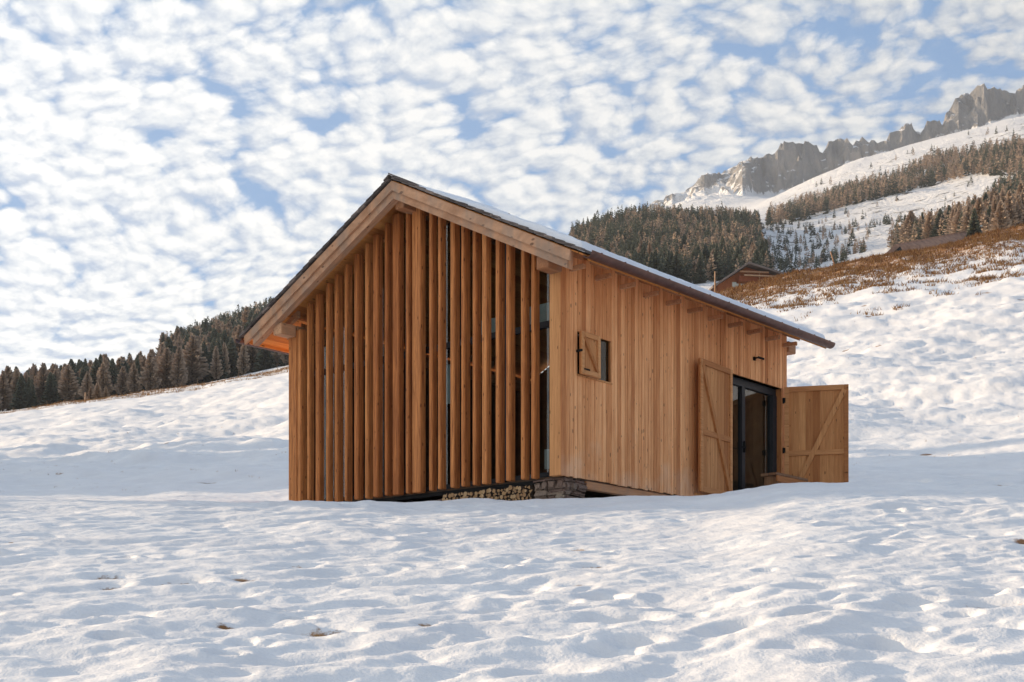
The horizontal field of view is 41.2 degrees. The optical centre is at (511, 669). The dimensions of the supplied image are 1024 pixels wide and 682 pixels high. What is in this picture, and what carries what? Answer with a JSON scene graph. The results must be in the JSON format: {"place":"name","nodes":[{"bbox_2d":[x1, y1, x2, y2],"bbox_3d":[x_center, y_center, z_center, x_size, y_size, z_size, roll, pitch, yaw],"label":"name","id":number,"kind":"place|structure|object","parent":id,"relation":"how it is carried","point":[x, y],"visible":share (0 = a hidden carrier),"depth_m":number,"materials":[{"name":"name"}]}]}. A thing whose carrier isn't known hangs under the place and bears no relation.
{"place":"outdoors","nodes":[
{"label":"outdoors","id":0,"kind":"place"},
{"bbox_2d":[0,226,1023,681],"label":"snow ground","id":1,"kind":"structure","parent":0,"point":[198,544],"depth_m":13.43,"materials":[{"name":"snow"}]},
{"bbox_2d":[86,387,93,399],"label":"larch tree","id":2,"kind":"object","parent":1,"relation":"on","point":[90,392],"visible":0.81,"depth_m":171.88,"materials":[{"name":"brown plant"}]},
{"bbox_2d":[91,382,102,398],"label":"larch tree","id":3,"kind":"object","parent":1,"relation":"on","point":[96,393],"visible":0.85,"depth_m":171.82,"materials":[{"name":"brown plant"}]},
{"bbox_2d":[7,366,277,409],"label":"fence","id":4,"kind":"object","parent":1,"relation":"on","point":[129,391],"visible":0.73,"depth_m":156.99,"materials":[{"name":"brown wood"}]},
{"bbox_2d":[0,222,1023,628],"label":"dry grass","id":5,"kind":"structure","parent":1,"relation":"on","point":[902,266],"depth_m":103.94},
{"bbox_2d":[235,173,848,501],"bbox_3d":[0.624,-5.447,26.861,8.931,6.457,8.270,0,0,41],"label":"cabin","id":6,"kind":"object","parent":1,"relation":"on","point":[423,337],"visible":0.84,"depth_m":24.43,"materials":[{"name":"brown wood"}]},
{"bbox_2d":[314,319,354,501],"bbox_3d":[-3.391,-5.327,25.997,1.348,4.294,0.080,0,0,41],"label":"window","id":7,"kind":"structure","parent":6,"relation":"in","point":[314,319],"depth_m":26.42,"materials":[{"name":"wood"}]},
{"bbox_2d":[363,219,406,498],"bbox_3d":[-2.369,-5.667,25.119,1.348,4.973,0.080,0,0,41],"label":"window","id":8,"kind":"structure","parent":6,"relation":"in","point":[405,219],"depth_m":24.69,"materials":[{"name":"wood"}]},
{"bbox_2d":[426,342,451,491],"bbox_3d":[-1.404,-5.775,24.286,1.198,5.190,0.080,0,0,41],"label":"window","id":9,"kind":"structure","parent":6,"relation":"in","point":[448,343],"depth_m":24.08,"materials":[{"name":"glass"}]},
{"bbox_2d":[460,225,507,486],"bbox_3d":[-0.496,-5.546,23.502,1.198,4.732,0.080,0,0,41],"label":"window","id":10,"kind":"structure","parent":6,"relation":"in","point":[493,335],"depth_m":23.48,"materials":[{"name":"metal"}]},
{"bbox_2d":[515,320,551,480],"bbox_3d":[0.375,-5.244,22.751,1.098,4.127,0.080,0,0,41],"label":"window","id":11,"kind":"structure","parent":6,"relation":"in","point":[546,324],"depth_m":22.60,"materials":[{"name":"glass"}]},
{"bbox_2d":[577,332,612,384],"bbox_3d":[1.305,-5.185,22.740,0.220,0.750,0.960,0,0,41],"label":"window","id":12,"kind":"structure","parent":6,"relation":"in","point":[605,345],"depth_m":23.08,"materials":[{"name":"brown wood"}]},
{"bbox_2d":[733,375,780,489],"bbox_3d":[4.655,-4.480,26.691,0.210,2.360,2.080,0,0,41],"label":"door","id":13,"kind":"structure","parent":6,"relation":"in","point":[774,396],"depth_m":27.27,"materials":[{"name":"metal"}]},
{"bbox_2d":[709,262,783,291],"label":"chalet","id":14,"kind":"object","parent":1,"relation":"on","point":[750,272],"visible":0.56,"depth_m":189.20,"materials":[{"name":"brown wood"}]},
{"bbox_2d":[761,472,807,485],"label":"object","id":15,"kind":"object","parent":1,"relation":"on","point":[773,478],"visible":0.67,"depth_m":26.24,"materials":[{"name":"brown wood"}]},
{"bbox_2d":[0,116,1023,412],"bbox_3d":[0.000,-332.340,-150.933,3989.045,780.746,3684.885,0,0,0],"label":"hillside","id":16,"kind":"structure","parent":0,"point":[918,200],"depth_m":755.25,"materials":[{"name":"snow"}]},
{"bbox_2d":[0,370,12,410],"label":"larch tree","id":17,"kind":"object","parent":16,"relation":"on","point":[6,395],"visible":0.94,"depth_m":307.33,"materials":[{"name":"brown plant"}]},
{"bbox_2d":[1,365,14,410],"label":"larch tree","id":18,"kind":"object","parent":16,"relation":"on","point":[9,372],"visible":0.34,"depth_m":311.99,"materials":[{"name":"brown plant"}]},
{"bbox_2d":[10,368,19,402],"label":"larch tree","id":19,"kind":"object","parent":16,"relation":"on","point":[15,377],"visible":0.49,"depth_m":310.79,"materials":[{"name":"brown plant"}]},
{"bbox_2d":[9,373,30,409],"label":"spruce tree","id":20,"kind":"object","parent":16,"relation":"on","point":[20,396],"visible":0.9,"depth_m":300.55,"materials":[{"name":"green plant"}]},
{"bbox_2d":[26,378,37,407],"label":"spruce tree","id":21,"kind":"object","parent":16,"relation":"on","point":[32,397],"visible":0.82,"depth_m":302.65,"materials":[{"name":"green plant"}]},
{"bbox_2d":[30,366,37,381],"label":"larch tree","id":22,"kind":"object","parent":16,"relation":"on","point":[34,372],"visible":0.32,"depth_m":320.24,"materials":[{"name":"brown plant"}]},
{"bbox_2d":[34,362,48,402],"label":"larch tree","id":23,"kind":"object","parent":16,"relation":"on","point":[42,376],"visible":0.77,"depth_m":307.56,"materials":[{"name":"brown plant"}]},
{"bbox_2d":[39,372,61,405],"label":"spruce tree","id":24,"kind":"object","parent":16,"relation":"on","point":[51,393],"visible":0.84,"depth_m":299.66,"materials":[{"name":"green plant"}]},
{"bbox_2d":[53,368,61,398],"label":"larch tree","id":25,"kind":"object","parent":16,"relation":"on","point":[55,371],"visible":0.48,"depth_m":308.32,"materials":[{"name":"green plant"}]},
{"bbox_2d":[56,364,81,401],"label":"larch tree","id":26,"kind":"object","parent":16,"relation":"on","point":[67,388],"visible":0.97,"depth_m":301.61,"materials":[{"name":"brown plant"}]},
{"bbox_2d":[61,359,78,401],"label":"spruce tree","id":27,"kind":"object","parent":16,"relation":"on","point":[71,363],"visible":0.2,"depth_m":312.36,"materials":[{"name":"green plant"}]},
{"bbox_2d":[75,365,85,400],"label":"spruce tree","id":28,"kind":"object","parent":16,"relation":"on","point":[82,373],"visible":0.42,"depth_m":306.82,"materials":[{"name":"green plant"}]},
{"bbox_2d":[79,358,89,377],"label":"spruce tree","id":29,"kind":"object","parent":16,"relation":"on","point":[85,363],"visible":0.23,"depth_m":315.25,"materials":[{"name":"green plant"}]},
{"bbox_2d":[78,371,94,398],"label":"larch tree","id":30,"kind":"object","parent":16,"relation":"on","point":[86,383],"visible":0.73,"depth_m":300.34,"materials":[{"name":"brown plant"}]},
{"bbox_2d":[84,358,99,399],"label":"spruce tree","id":31,"kind":"object","parent":16,"relation":"on","point":[95,366],"visible":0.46,"depth_m":304.56,"materials":[{"name":"green plant"}]},
{"bbox_2d":[92,362,114,396],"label":"larch tree","id":32,"kind":"object","parent":16,"relation":"on","point":[102,376],"visible":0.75,"depth_m":301.61,"materials":[{"name":"brown plant"}]},
{"bbox_2d":[102,358,113,394],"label":"larch tree","id":33,"kind":"object","parent":16,"relation":"on","point":[105,362],"visible":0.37,"depth_m":305.20,"materials":[{"name":"brown plant"}]},
{"bbox_2d":[109,358,121,396],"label":"spruce tree","id":34,"kind":"object","parent":16,"relation":"on","point":[113,369],"visible":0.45,"depth_m":309.09,"materials":[{"name":"green plant"}]},
{"bbox_2d":[113,358,125,377],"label":"larch tree","id":35,"kind":"object","parent":16,"relation":"on","point":[119,361],"visible":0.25,"depth_m":320.91,"materials":[{"name":"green plant"}]},
{"bbox_2d":[114,366,129,394],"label":"larch tree","id":36,"kind":"object","parent":16,"relation":"on","point":[121,381],"visible":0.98,"depth_m":301.89,"materials":[{"name":"brown plant"}]},
{"bbox_2d":[127,354,133,370],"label":"larch tree","id":37,"kind":"object","parent":16,"relation":"on","point":[130,360],"visible":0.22,"depth_m":330.60,"materials":[{"name":"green plant"}]},
{"bbox_2d":[126,363,142,392],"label":"conifer tree","id":38,"kind":"object","parent":16,"relation":"on","point":[135,386],"visible":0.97,"depth_m":300.58,"materials":[{"name":"brown plant"}]},
{"bbox_2d":[135,358,141,384],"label":"spruce tree","id":39,"kind":"object","parent":16,"relation":"on","point":[138,365],"visible":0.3,"depth_m":314.69,"materials":[{"name":"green plant"}]},
{"bbox_2d":[139,355,146,376],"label":"larch tree","id":40,"kind":"object","parent":16,"relation":"on","point":[142,361],"visible":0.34,"depth_m":316.62,"materials":[{"name":"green plant"}]},
{"bbox_2d":[138,351,161,390],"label":"conifer tree","id":41,"kind":"object","parent":16,"relation":"on","point":[148,381],"visible":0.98,"depth_m":300.07,"materials":[{"name":"brown plant"}]},
{"bbox_2d":[157,347,165,388],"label":"larch tree","id":42,"kind":"object","parent":16,"relation":"on","point":[160,354],"visible":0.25,"depth_m":313.36,"materials":[{"name":"brown plant"}]},
{"bbox_2d":[152,347,173,388],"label":"conifer tree","id":43,"kind":"object","parent":16,"relation":"on","point":[164,365],"visible":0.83,"depth_m":304.63,"materials":[{"name":"brown plant"}]},
{"bbox_2d":[164,337,173,349],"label":"spruce tree","id":44,"kind":"object","parent":16,"relation":"on","point":[168,344],"visible":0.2,"depth_m":344.20,"materials":[{"name":"green plant"}]},
{"bbox_2d":[168,346,187,386],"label":"conifer tree","id":45,"kind":"object","parent":16,"relation":"on","point":[178,377],"visible":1,"depth_m":301.34,"materials":[{"name":"brown plant"}]},
{"bbox_2d":[182,335,209,384],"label":"conifer tree","id":46,"kind":"object","parent":16,"relation":"on","point":[196,366],"visible":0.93,"depth_m":329.31,"materials":[{"name":"brown plant"}]},
{"bbox_2d":[198,341,210,383],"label":"spruce tree","id":47,"kind":"object","parent":16,"relation":"on","point":[205,353],"visible":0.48,"depth_m":337.66,"materials":[{"name":"green plant"}]},
{"bbox_2d":[199,335,209,351],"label":"larch tree","id":48,"kind":"object","parent":16,"relation":"on","point":[204,338],"visible":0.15,"depth_m":349.58,"materials":[{"name":"brown plant"}]},
{"bbox_2d":[201,319,208,333],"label":"spruce tree","id":49,"kind":"object","parent":16,"relation":"on","point":[206,325],"visible":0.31,"depth_m":480.99,"materials":[{"name":"green plant"}]},
{"bbox_2d":[208,337,215,362],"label":"spruce tree","id":50,"kind":"object","parent":16,"relation":"on","point":[213,343],"visible":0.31,"depth_m":340.45,"materials":[{"name":"green plant"}]},
{"bbox_2d":[210,328,217,341],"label":"spruce tree","id":51,"kind":"object","parent":16,"relation":"on","point":[214,333],"visible":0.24,"depth_m":391.21,"materials":[{"name":"green plant"}]},
{"bbox_2d":[209,346,222,380],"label":"conifer tree","id":52,"kind":"object","parent":16,"relation":"on","point":[215,371],"visible":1,"depth_m":330.41,"materials":[{"name":"brown plant"}]},
{"bbox_2d":[206,337,229,381],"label":"spruce tree","id":53,"kind":"object","parent":16,"relation":"on","point":[218,344],"visible":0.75,"depth_m":332.85,"materials":[{"name":"green plant"}]},
{"bbox_2d":[215,325,222,333],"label":"larch tree","id":54,"kind":"object","parent":16,"relation":"on","point":[219,329],"visible":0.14,"depth_m":436.45,"materials":[{"name":"brown plant"}]},
{"bbox_2d":[221,329,226,350],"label":"spruce tree","id":55,"kind":"object","parent":16,"relation":"on","point":[224,337],"visible":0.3,"depth_m":354.76,"materials":[{"name":"green plant"}]},
{"bbox_2d":[220,342,230,374],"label":"larch tree","id":56,"kind":"object","parent":16,"relation":"on","point":[225,353],"visible":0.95,"depth_m":334.02,"materials":[{"name":"brown plant"}]},
{"bbox_2d":[225,337,242,377],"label":"spruce tree","id":57,"kind":"object","parent":16,"relation":"on","point":[233,359],"visible":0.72,"depth_m":338.34,"materials":[{"name":"green plant"}]},
{"bbox_2d":[233,326,251,368],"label":"larch tree","id":58,"kind":"object","parent":16,"relation":"on","point":[239,331],"visible":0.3,"depth_m":350.81,"materials":[{"name":"brown plant"}]},
{"bbox_2d":[236,344,250,374],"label":"larch tree","id":59,"kind":"object","parent":16,"relation":"on","point":[243,360],"visible":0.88,"depth_m":334.80,"materials":[{"name":"brown plant"}]},
{"bbox_2d":[240,306,249,329],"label":"larch tree","id":60,"kind":"object","parent":16,"relation":"on","point":[245,314],"visible":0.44,"depth_m":505.10,"materials":[{"name":"brown plant"}]},
{"bbox_2d":[247,346,258,372],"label":"larch tree","id":61,"kind":"object","parent":16,"relation":"on","point":[254,351],"visible":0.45,"depth_m":338.02,"materials":[{"name":"brown plant"}]},
{"bbox_2d":[253,348,275,370],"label":"spruce tree","id":62,"kind":"object","parent":16,"relation":"on","point":[265,358],"visible":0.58,"depth_m":334.15,"materials":[{"name":"green plant"}]},
{"bbox_2d":[271,352,281,366],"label":"larch tree","id":63,"kind":"object","parent":16,"relation":"on","point":[275,354],"visible":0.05,"depth_m":342.96,"materials":[{"name":"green plant"}]},
{"bbox_2d":[278,353,288,365],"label":"larch tree","id":64,"kind":"object","parent":16,"relation":"on","point":[284,358],"visible":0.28,"depth_m":333.41,"materials":[{"name":"brown plant"}]},
{"bbox_2d":[76,127,1023,399],"bbox_3d":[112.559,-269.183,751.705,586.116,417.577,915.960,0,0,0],"label":"spruce wood","id":65,"kind":"object","parent":16,"relation":"on","point":[642,229],"visible":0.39,"depth_m":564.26,"materials":[{"name":"plant"}]},
{"bbox_2d":[640,242,645,260],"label":"spruce tree","id":66,"kind":"object","parent":16,"relation":"on","point":[643,247],"visible":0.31,"depth_m":379.89,"materials":[{"name":"green plant"}]},
{"bbox_2d":[645,241,653,255],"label":"larch tree","id":67,"kind":"object","parent":16,"relation":"on","point":[649,248],"visible":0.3,"depth_m":378.93,"materials":[{"name":"brown plant"}]},
{"bbox_2d":[647,252,652,266],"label":"spruce tree","id":68,"kind":"object","parent":16,"relation":"on","point":[650,259],"visible":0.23,"depth_m":333.32,"materials":[{"name":"green plant"}]},
{"bbox_2d":[650,249,660,271],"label":"spruce tree","id":69,"kind":"object","parent":16,"relation":"on","point":[655,264],"visible":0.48,"depth_m":330.33,"materials":[{"name":"green plant"}]},
{"bbox_2d":[662,252,669,273],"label":"spruce tree","id":70,"kind":"object","parent":16,"relation":"on","point":[665,268],"visible":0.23,"depth_m":340.60,"materials":[{"name":"green plant"}]},
{"bbox_2d":[666,250,673,273],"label":"spruce tree","id":71,"kind":"object","parent":16,"relation":"on","point":[670,259],"visible":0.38,"depth_m":336.14,"materials":[{"name":"green plant"}]},
{"bbox_2d":[667,250,688,281],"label":"spruce tree","id":72,"kind":"object","parent":16,"relation":"on","point":[675,268],"visible":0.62,"depth_m":329.81,"materials":[{"name":"green plant"}]},
{"bbox_2d":[677,234,691,254],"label":"spruce tree","id":73,"kind":"object","parent":16,"relation":"on","point":[683,239],"visible":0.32,"depth_m":414.19,"materials":[{"name":"green plant"}]},
{"bbox_2d":[686,250,696,278],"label":"spruce tree","id":74,"kind":"object","parent":16,"relation":"on","point":[693,255],"visible":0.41,"depth_m":342.12,"materials":[{"name":"green plant"}]},
{"bbox_2d":[693,252,707,283],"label":"spruce tree","id":75,"kind":"object","parent":16,"relation":"on","point":[700,271],"visible":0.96,"depth_m":329.87,"materials":[{"name":"green plant"}]},
{"bbox_2d":[702,244,710,266],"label":"spruce tree","id":76,"kind":"object","parent":16,"relation":"on","point":[706,253],"visible":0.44,"depth_m":355.61,"materials":[{"name":"green plant"}]},
{"bbox_2d":[708,242,725,279],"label":"spruce tree","id":77,"kind":"object","parent":16,"relation":"on","point":[715,253],"visible":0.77,"depth_m":336.61,"materials":[{"name":"green plant"}]},
{"bbox_2d":[719,235,727,258],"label":"spruce tree","id":78,"kind":"object","parent":16,"relation":"on","point":[722,244],"visible":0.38,"depth_m":389.21,"materials":[{"name":"green plant"}]},
{"bbox_2d":[729,245,740,272],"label":"spruce tree","id":79,"kind":"object","parent":16,"relation":"on","point":[736,255],"visible":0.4,"depth_m":342.31,"materials":[{"name":"green plant"}]},
{"bbox_2d":[739,236,745,255],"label":"spruce tree","id":80,"kind":"object","parent":16,"relation":"on","point":[742,243],"visible":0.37,"depth_m":386.71,"materials":[{"name":"green plant"}]},
{"bbox_2d":[752,249,761,264],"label":"spruce tree","id":81,"kind":"object","parent":16,"relation":"on","point":[757,255],"visible":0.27,"depth_m":339.46,"materials":[{"name":"green plant"}]},
{"bbox_2d":[758,239,765,253],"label":"spruce tree","id":82,"kind":"object","parent":16,"relation":"on","point":[761,244],"visible":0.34,"depth_m":376.54,"materials":[{"name":"green plant"}]},
{"bbox_2d":[760,245,769,267],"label":"spruce tree","id":83,"kind":"object","parent":16,"relation":"on","point":[762,251],"visible":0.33,"depth_m":345.26,"materials":[{"name":"green plant"}]},
{"bbox_2d":[764,239,774,267],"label":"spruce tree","id":84,"kind":"object","parent":16,"relation":"on","point":[766,243],"visible":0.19,"depth_m":381.53,"materials":[{"name":"green plant"}]},
{"bbox_2d":[902,210,920,240],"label":"larch tree","id":85,"kind":"object","parent":16,"relation":"on","point":[908,217],"visible":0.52,"depth_m":421.92,"materials":[{"name":"brown plant"}]},
{"bbox_2d":[921,211,934,237],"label":"larch tree","id":86,"kind":"object","parent":16,"relation":"on","point":[929,222],"visible":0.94,"depth_m":399.61,"materials":[{"name":"brown plant"}]},
{"bbox_2d":[886,230,982,253],"bbox_3d":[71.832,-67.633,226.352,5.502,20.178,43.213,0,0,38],"label":"barn","id":87,"kind":"structure","parent":16,"relation":"on","point":[930,241],"depth_m":223.71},
{"bbox_2d":[929,208,944,236],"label":"spruce tree","id":88,"kind":"object","parent":16,"relation":"on","point":[935,227],"visible":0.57,"depth_m":396.58,"materials":[{"name":"green plant"}]},
{"bbox_2d":[940,207,950,235],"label":"spruce tree","id":89,"kind":"object","parent":16,"relation":"on","point":[944,227],"visible":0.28,"depth_m":388.36,"materials":[{"name":"green plant"}]},
{"bbox_2d":[946,208,953,233],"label":"larch tree","id":90,"kind":"object","parent":16,"relation":"on","point":[950,219],"visible":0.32,"depth_m":368.68,"materials":[{"name":"brown plant"}]},
{"bbox_2d":[948,207,957,232],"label":"larch tree","id":91,"kind":"object","parent":16,"relation":"on","point":[954,213],"visible":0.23,"depth_m":364.77,"materials":[{"name":"brown plant"}]},
{"bbox_2d":[951,208,963,232],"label":"larch tree","id":92,"kind":"object","parent":16,"relation":"on","point":[955,220],"visible":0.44,"depth_m":347.37,"materials":[{"name":"brown plant"}]},
{"bbox_2d":[960,205,972,231],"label":"larch tree","id":93,"kind":"object","parent":16,"relation":"on","point":[967,215],"visible":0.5,"depth_m":317.30,"materials":[{"name":"brown plant"}]},
{"bbox_2d":[965,208,982,236],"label":"spruce tree","id":94,"kind":"object","parent":16,"relation":"on","point":[974,228],"visible":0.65,"depth_m":231.58,"materials":[{"name":"green plant"}]},
{"bbox_2d":[967,197,988,232],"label":"larch tree","id":95,"kind":"object","parent":16,"relation":"on","point":[979,206],"visible":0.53,"depth_m":288.69,"materials":[{"name":"brown plant"}]},
{"bbox_2d":[986,206,991,231],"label":"spruce tree","id":96,"kind":"object","parent":16,"relation":"on","point":[989,211],"visible":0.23,"depth_m":294.50,"materials":[{"name":"green plant"}]},
{"bbox_2d":[987,196,1000,230],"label":"larch tree","id":97,"kind":"object","parent":16,"relation":"on","point":[994,202],"visible":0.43,"depth_m":287.27,"materials":[{"name":"brown plant"}]},
{"bbox_2d":[989,187,998,200],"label":"larch tree","id":98,"kind":"object","parent":16,"relation":"on","point":[992,192],"visible":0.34,"depth_m":407.44,"materials":[{"name":"brown plant"}]},
{"bbox_2d":[989,200,1011,230],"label":"larch tree","id":99,"kind":"object","parent":16,"relation":"on","point":[1001,219],"visible":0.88,"depth_m":279.82,"materials":[{"name":"brown plant"}]},
{"bbox_2d":[1000,190,1005,202],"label":"larch tree","id":100,"kind":"object","parent":16,"relation":"on","point":[1002,195],"visible":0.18,"depth_m":321.54,"materials":[{"name":"brown plant"}]},
{"bbox_2d":[1005,189,1018,225],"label":"larch tree","id":101,"kind":"object","parent":16,"relation":"on","point":[1010,206],"visible":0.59,"depth_m":283.81,"materials":[{"name":"brown plant"}]},
{"bbox_2d":[1013,198,1020,226],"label":"larch tree","id":102,"kind":"object","parent":16,"relation":"on","point":[1017,207],"visible":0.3,"depth_m":290.82,"materials":[{"name":"brown plant"}]},
{"bbox_2d":[1015,181,1023,196],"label":"larch tree","id":103,"kind":"object","parent":16,"relation":"on","point":[1020,187],"visible":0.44,"depth_m":342.19,"materials":[{"name":"brown plant"}]},
{"bbox_2d":[1016,197,1023,217],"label":"larch tree","id":104,"kind":"object","parent":16,"relation":"on","point":[1018,199],"visible":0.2,"depth_m":294.36,"materials":[{"name":"brown plant"}]},
{"bbox_2d":[0,0,1023,373],"label":"sky","id":105,"kind":"structure","parent":0,"point":[165,165],"materials":[{"name":"blue"}]},
{"bbox_2d":[648,83,1023,212],"bbox_3d":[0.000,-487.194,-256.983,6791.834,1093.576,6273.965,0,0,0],"label":"mountain","id":106,"kind":"structure","parent":0,"point":[785,166],"depth_m":2297.89,"materials":[{"name":"stone"}]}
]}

